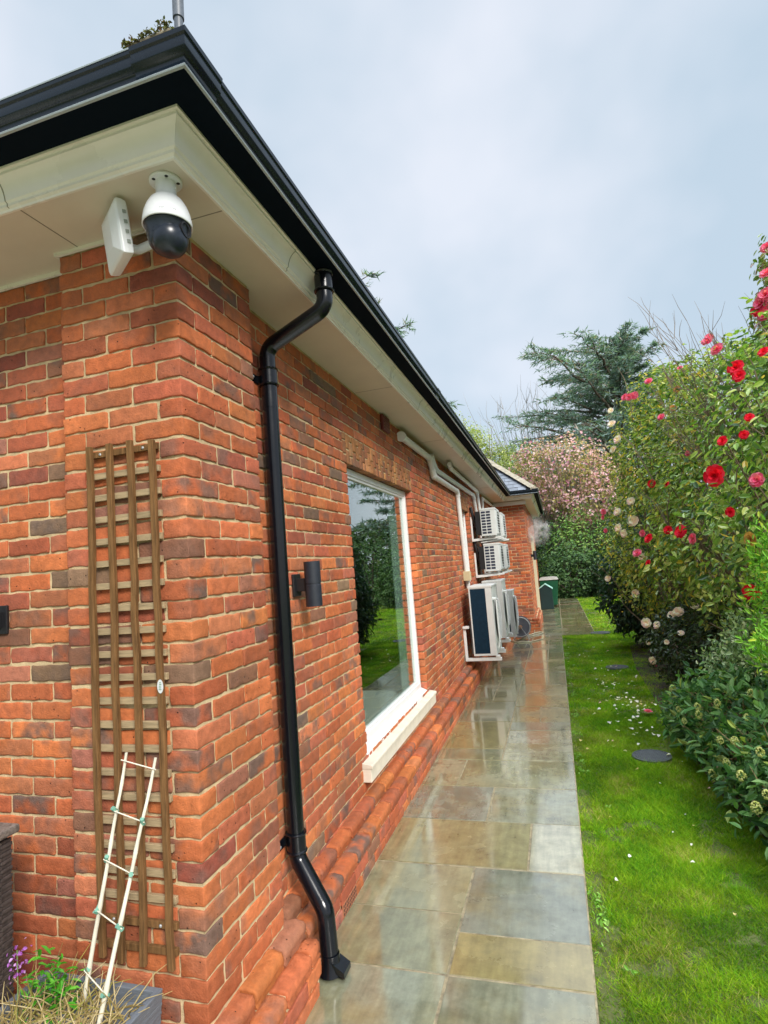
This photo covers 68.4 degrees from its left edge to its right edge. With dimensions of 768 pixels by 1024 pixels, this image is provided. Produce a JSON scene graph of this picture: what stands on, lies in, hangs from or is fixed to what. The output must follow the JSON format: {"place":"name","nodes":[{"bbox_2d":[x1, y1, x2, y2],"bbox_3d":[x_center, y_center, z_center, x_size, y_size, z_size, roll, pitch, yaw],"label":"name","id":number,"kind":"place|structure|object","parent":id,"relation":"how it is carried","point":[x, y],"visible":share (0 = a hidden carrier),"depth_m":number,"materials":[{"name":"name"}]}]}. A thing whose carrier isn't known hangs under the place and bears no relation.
{"place":"outdoors","nodes":[
{"label":"outdoors","id":0,"kind":"place"},
{"bbox_2d":[0,0,767,526],"label":"sky","id":1,"kind":"structure","parent":0,"point":[515,173],"materials":[{"name":"white"}]},
{"bbox_2d":[305,599,598,1023],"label":"path","id":2,"kind":"structure","parent":0,"point":[536,905],"depth_m":3.10,"materials":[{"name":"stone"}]},
{"bbox_2d":[0,822,19,1006],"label":"rattan planter","id":3,"kind":"object","parent":2,"relation":"on","point":[6,905],"visible":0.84,"depth_m":1.98,"materials":[{"name":"wicker"}]},
{"bbox_2d":[0,970,162,1023],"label":"planter","id":4,"kind":"object","parent":2,"relation":"on","point":[152,1014],"visible":0.45,"depth_m":1.88,"materials":[{"name":"stone"}]},
{"bbox_2d":[7,937,84,1023],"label":"wallflower","id":5,"kind":"object","parent":4,"relation":"in","point":[51,982],"visible":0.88,"depth_m":1.87,"materials":[{"name":"green plant"}]},
{"bbox_2d":[0,943,171,1023],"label":"dead plant","id":6,"kind":"object","parent":4,"relation":"in","point":[84,1006],"visible":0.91,"depth_m":1.83,"materials":[{"name":"beige plant"}]},
{"bbox_2d":[82,752,156,1023],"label":"cane ladder","id":7,"kind":"object","parent":4,"relation":"on","point":[119,927],"visible":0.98,"depth_m":1.90,"materials":[{"name":"beige wood"}]},
{"bbox_2d":[514,616,530,638],"bbox_3d":[2.970,2.508,12.273,0.444,0.477,0.304,-6,-6,16],"label":"hose reel","id":8,"kind":"object","parent":2,"relation":"on","point":[524,628],"visible":0.66,"depth_m":12.16,"materials":[{"name":"beige plastic"}]},
{"bbox_2d":[509,631,542,642],"bbox_3d":[3.237,2.684,12.215,0.714,0.058,1.486,-11,-8,49],"label":"garden hose","id":9,"kind":"object","parent":2,"relation":"on","point":[529,636],"visible":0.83,"depth_m":12.23,"materials":[{"name":"beige rubber"}]},
{"bbox_2d":[539,583,553,609],"bbox_3d":[5.316,2.748,18.469,0.440,0.825,0.500,-6,-6,16],"label":"storage box","id":10,"kind":"object","parent":2,"relation":"on","point":[546,595],"visible":0.97,"depth_m":18.25,"materials":[{"name":"teal plastic"}]},
{"bbox_2d":[539,576,557,604],"bbox_3d":[5.673,2.716,19.320,0.639,1.000,0.754,-6,-6,16],"label":"wheelie bin","id":11,"kind":"object","parent":2,"relation":"on","point":[551,581],"visible":0.59,"depth_m":18.99,"materials":[{"name":"green plastic"}]},
{"bbox_2d":[558,561,767,1023],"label":"ground","id":12,"kind":"structure","parent":0,"point":[597,970],"depth_m":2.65,"materials":[{"name":"plant"}]},
{"bbox_2d":[0,24,543,1023],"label":"brick house","id":13,"kind":"structure","parent":12,"relation":"on","point":[144,348],"depth_m":2.30,"materials":[{"name":"brown brick"}]},
{"bbox_2d":[0,605,8,633],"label":"wall light","id":14,"kind":"object","parent":13,"relation":"attached to","point":[4,619],"visible":1,"depth_m":2.38,"materials":[{"name":"black metal"}]},
{"bbox_2d":[101,197,151,275],"bbox_3d":[-0.918,-1.002,2.099,0.216,0.212,0.190,0,-7,-39],"label":"wireless antenna","id":15,"kind":"object","parent":13,"relation":"attached to","point":[121,248],"visible":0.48,"depth_m":2.00,"materials":[{"name":"white plastic"}]},
{"bbox_2d":[85,439,179,972],"bbox_3d":[-0.922,0.651,2.038,0.318,1.842,0.047,-6,-6,16],"label":"trellis","id":16,"kind":"object","parent":13,"relation":"attached to","point":[142,946],"visible":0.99,"depth_m":2.03,"materials":[{"name":"brown wood"}]},
{"bbox_2d":[121,15,173,48],"bbox_3d":[-2.861,-4.344,7.524,0.851,4.050,0.826,-6,-6,16],"label":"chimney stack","id":17,"kind":"object","parent":13,"relation":"on","point":[128,43],"visible":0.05,"depth_m":7.36,"materials":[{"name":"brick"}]},
{"bbox_2d":[142,171,192,258],"bbox_3d":[-0.740,-0.998,1.929,0.164,0.279,0.164,-6,-6,16],"label":"security camera","id":18,"kind":"object","parent":13,"relation":"attached to","point":[167,226],"visible":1,"depth_m":1.88,"materials":[{"name":"white plastic"}]},
{"bbox_2d":[172,0,183,27],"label":"flue pipe","id":19,"kind":"object","parent":13,"relation":"on","point":[178,11],"visible":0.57,"depth_m":7.25,"materials":[{"name":"silver metal"}]},
{"bbox_2d":[252,268,350,979],"bbox_3d":[-0.361,0.429,2.687,0.468,3.223,0.184,-7,-6,24],"label":"downpipe","id":20,"kind":"object","parent":13,"relation":"attached to","point":[335,963],"visible":0.96,"depth_m":2.73,"materials":[{"name":"black plastic"}]},
{"bbox_2d":[291,561,322,606],"bbox_3d":[-0.412,0.389,3.052,0.149,0.240,0.090,-6,-6,16],"label":"wall light","id":21,"kind":"object","parent":13,"relation":"attached to","point":[309,583],"visible":1,"depth_m":3.01,"materials":[{"name":"black metal"}]},
{"bbox_2d":[346,469,436,782],"bbox_3d":[0.064,0.799,4.886,0.190,2.173,2.145,-6,-6,16],"label":"window","id":22,"kind":"structure","parent":13,"relation":"in","point":[377,729],"depth_m":4.89,"materials":[{"name":"white plastic"}]},
{"bbox_2d":[397,431,469,587],"bbox_3d":[0.738,0.187,7.179,0.104,1.735,3.536,-6,-6,16],"label":"cable trunking","id":23,"kind":"object","parent":13,"relation":"attached to","point":[406,440],"visible":0.97,"depth_m":7.56,"materials":[{"name":"white plastic"}]},
{"bbox_2d":[463,571,471,580],"bbox_3d":[1.278,0.982,8.666,0.108,0.145,0.120,-6,-6,16],"label":"junction box","id":24,"kind":"object","parent":23,"relation":"attached to","point":[466,575],"visible":1,"depth_m":8.61,"materials":[{"name":"beige plastic"}]},
{"bbox_2d":[430,453,477,513],"bbox_3d":[1.178,-0.270,8.847,0.079,0.638,4.034,-6,-6,16],"label":"cable trunking","id":25,"kind":"object","parent":13,"relation":"attached to","point":[452,481],"visible":0.72,"depth_m":8.47,"materials":[{"name":"white plastic"}]},
{"bbox_2d":[447,462,480,510],"bbox_3d":[1.385,-0.195,9.274,0.110,0.726,3.484,-6,-6,16],"label":"cable trunking","id":26,"kind":"object","parent":13,"relation":"attached to","point":[458,475],"visible":0.94,"depth_m":9.25,"materials":[{"name":"white plastic"}]},
{"bbox_2d":[462,512,469,570],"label":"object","id":27,"kind":"structure","parent":13,"relation":"in","point":[464,523],"depth_m":9.80,"materials":[{"name":"white plastic"}]},
{"bbox_2d":[462,583,505,661],"bbox_3d":[1.474,1.610,8.380,0.510,1.054,0.796,-6,-6,16],"label":"heat pump","id":28,"kind":"object","parent":13,"relation":"attached to","point":[486,631],"visible":1,"depth_m":8.02,"materials":[{"name":"paint"}]},
{"bbox_2d":[469,507,503,541],"bbox_3d":[1.867,0.220,10.246,0.500,0.613,0.782,-6,-6,16],"label":"air conditioner","id":29,"kind":"object","parent":13,"relation":"attached to","point":[486,521],"visible":1,"depth_m":9.90,"materials":[{"name":"paint"}]},
{"bbox_2d":[480,497,493,508],"bbox_3d":[2.384,0.065,12.835,0.069,0.636,2.450,-6,-6,16],"label":"cable trunking","id":30,"kind":"object","parent":13,"relation":"attached to","point":[482,499],"visible":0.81,"depth_m":11.81,"materials":[{"name":"white plastic"}]},
{"bbox_2d":[473,542,507,577],"bbox_3d":[1.946,0.850,10.286,0.500,0.638,0.832,-6,-6,16],"label":"air conditioner","id":31,"kind":"object","parent":13,"relation":"attached to","point":[490,556],"visible":1,"depth_m":9.91,"materials":[{"name":"paint"}]},
{"bbox_2d":[480,512,508,543],"bbox_3d":[2.231,0.310,11.455,0.500,0.613,0.812,-6,-6,16],"label":"air conditioner","id":32,"kind":"object","parent":13,"relation":"attached to","point":[503,525],"visible":0.4,"depth_m":11.15,"materials":[{"name":"paint"}]},
{"bbox_2d":[482,543,511,573],"bbox_3d":[2.302,0.938,11.465,0.500,0.638,0.762,-6,-6,16],"label":"air conditioner","id":33,"kind":"object","parent":13,"relation":"attached to","point":[506,556],"visible":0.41,"depth_m":11.20,"materials":[{"name":"paint"}]},
{"bbox_2d":[481,578,513,642],"bbox_3d":[1.952,1.722,9.966,0.510,1.044,0.816,-6,-6,16],"label":"heat pump","id":34,"kind":"object","parent":13,"relation":"attached to","point":[502,597],"visible":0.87,"depth_m":9.63,"materials":[{"name":"paint"}]},
{"bbox_2d":[506,589,518,636],"bbox_3d":[2.397,2.012,11.296,0.557,0.899,0.655,-6,-6,16],"label":"heat pump","id":35,"kind":"object","parent":13,"relation":"on","point":[514,619],"visible":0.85,"depth_m":10.95,"materials":[{"name":"paint"}]},
{"bbox_2d":[531,551,536,559],"bbox_3d":[4.052,1.177,15.291,0.149,0.240,0.090,-6,-6,16],"label":"wall light","id":36,"kind":"object","parent":13,"relation":"attached to","point":[533,555],"visible":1,"depth_m":15.25,"materials":[{"name":"black metal"}]},
{"bbox_2d":[360,269,460,409],"bbox_3d":[-1.839,-3.145,28.696,12.737,15.648,13.522,-6,-6,16],"label":"cedar tree","id":37,"kind":"object","parent":12,"relation":"on","point":[405,322],"depth_m":25.84,"materials":[{"name":"green plant"}]},
{"bbox_2d":[459,411,526,476],"bbox_3d":[7.013,-1.260,39.763,6.536,12.834,5.140,-6,-6,16],"label":"spring tree","id":38,"kind":"object","parent":12,"relation":"on","point":[476,438],"visible":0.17,"depth_m":39.47,"materials":[{"name":"green plant"}]},
{"bbox_2d":[463,375,594,567],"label":"bare tree","id":39,"kind":"object","parent":12,"relation":"on","point":[538,435],"visible":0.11,"depth_m":46.58,"materials":[{"name":"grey plant"}]},
{"bbox_2d":[496,434,578,570],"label":"spring tree","id":40,"kind":"object","parent":12,"relation":"on","point":[537,520],"visible":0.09,"depth_m":41.90,"materials":[{"name":"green plant"}]},
{"bbox_2d":[533,515,570,587],"bbox_3d":[6.606,1.839,25.414,2.954,3.984,3.639,-2,-6,-21],"label":"evergreen shrub","id":41,"kind":"object","parent":12,"relation":"on","point":[539,536],"visible":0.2,"depth_m":24.68,"materials":[{"name":"green plant"}]},
{"bbox_2d":[538,538,602,598],"bbox_3d":[7.674,2.271,23.013,2.867,2.475,2.781,-9,-7,39],"label":"evergreen shrub","id":42,"kind":"object","parent":12,"relation":"on","point":[568,589],"visible":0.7,"depth_m":22.44,"materials":[{"name":"green plant"}]},
{"bbox_2d":[508,423,634,581],"bbox_3d":[9.171,-0.271,27.434,6.351,8.125,4.651,-6,-6,16],"label":"blossom tree","id":43,"kind":"object","parent":12,"relation":"on","point":[583,491],"visible":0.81,"depth_m":27.01,"materials":[{"name":"pink plant"}]},
{"bbox_2d":[536,500,614,586],"bbox_3d":[8.707,1.495,24.839,4.570,4.200,4.298,-6,-6,16],"label":"evergreen shrub","id":44,"kind":"object","parent":12,"relation":"on","point":[571,535],"visible":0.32,"depth_m":24.56,"materials":[{"name":"green plant"}]},
{"bbox_2d":[578,542,615,595],"bbox_3d":[8.854,1.995,22.276,2.963,2.711,2.594,-3,-6,-12],"label":"evergreen shrub","id":45,"kind":"object","parent":12,"relation":"on","point":[593,573],"visible":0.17,"depth_m":22.01,"materials":[{"name":"green plant"}]},
{"bbox_2d":[578,499,620,568],"bbox_3d":[10.969,1.201,25.207,4.704,4.499,4.704,-6,-6,16],"label":"evergreen shrub","id":46,"kind":"object","parent":12,"relation":"on","point":[600,533],"visible":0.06,"depth_m":25.12,"materials":[{"name":"green plant"}]},
{"bbox_2d":[590,631,609,634],"bbox_3d":[4.660,2.608,12.175,0.400,0.034,0.400,-6,-6,16],"label":"manhole cover","id":47,"kind":"object","parent":12,"relation":"on","point":[601,632],"visible":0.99,"depth_m":12.13,"materials":[{"name":"metal"}]},
{"bbox_2d":[565,652,637,973],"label":"weeds","id":48,"kind":"object","parent":12,"relation":"on","point":[606,921],"visible":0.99,"depth_m":2.87,"materials":[{"name":"green plant"}]},
{"bbox_2d":[491,318,735,538],"bbox_3d":[14.953,-4.345,39.326,16.771,17.473,20.339,-4,-6,-10],"label":"cedar tree","id":49,"kind":"object","parent":12,"relation":"on","point":[604,376],"visible":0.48,"depth_m":37.20,"materials":[{"name":"green plant"}]},
{"bbox_2d":[606,665,628,669],"bbox_3d":[3.530,2.352,8.545,0.320,0.034,0.320,-6,-6,16],"label":"manhole cover","id":50,"kind":"object","parent":12,"relation":"on","point":[615,667],"visible":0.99,"depth_m":8.50,"materials":[{"name":"metal"}]},
{"bbox_2d":[632,749,671,764],"bbox_3d":[2.280,2.084,4.806,0.310,0.034,0.310,-6,-6,16],"label":"manhole cover","id":51,"kind":"object","parent":12,"relation":"on","point":[654,756],"visible":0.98,"depth_m":4.78,"materials":[{"name":"metal"}]},
{"bbox_2d":[631,636,767,840],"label":"flower bed","id":52,"kind":"object","parent":12,"relation":"on","point":[663,686],"visible":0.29,"depth_m":7.62,"materials":[{"name":"soil"}]},
{"bbox_2d":[593,494,717,647],"bbox_3d":[4.937,0.899,10.255,2.616,3.082,1.935,0,-7,-37],"label":"laurel","id":53,"kind":"object","parent":52,"relation":"on","point":[627,622],"visible":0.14,"depth_m":9.83,"materials":[{"name":"green plant"}]},
{"bbox_2d":[589,355,758,662],"bbox_3d":[4.509,0.037,8.627,3.022,4.515,2.302,1,-8,-44],"label":"camellia","id":54,"kind":"object","parent":52,"relation":"on","point":[621,531],"visible":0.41,"depth_m":8.17,"materials":[{"name":"green plant"}]},
{"bbox_2d":[613,297,767,643],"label":"camellia","id":55,"kind":"object","parent":52,"relation":"on","point":[726,523],"visible":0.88,"depth_m":5.70,"materials":[{"name":"green plant"}]},
{"bbox_2d":[631,295,767,502],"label":"twiggy shrub","id":56,"kind":"object","parent":52,"relation":"on","point":[706,412],"visible":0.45,"depth_m":5.85,"materials":[{"name":"brown plant"}]},
{"bbox_2d":[639,593,767,705],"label":"camellia","id":57,"kind":"object","parent":52,"relation":"on","point":[672,659],"visible":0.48,"depth_m":6.51,"materials":[{"name":"green plant"}]},
{"bbox_2d":[655,661,767,859],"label":"skimmia","id":58,"kind":"object","parent":52,"relation":"on","point":[733,751],"visible":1,"depth_m":4.07,"materials":[{"name":"plant"}]},
{"bbox_2d":[691,601,767,723],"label":"variegated shrub","id":59,"kind":"object","parent":52,"relation":"on","point":[731,652],"visible":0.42,"depth_m":4.97,"materials":[{"name":"green plant"}]},
{"bbox_2d":[734,511,767,676],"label":"bright green shrub","id":60,"kind":"object","parent":52,"relation":"on","point":[763,634],"visible":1,"depth_m":3.33,"materials":[{"name":"green plant"}]},
{"bbox_2d":[746,233,767,387],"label":"camellia","id":61,"kind":"object","parent":52,"relation":"on","point":[760,303],"visible":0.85,"depth_m":5.10,"materials":[{"name":"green plant"}]}
]}

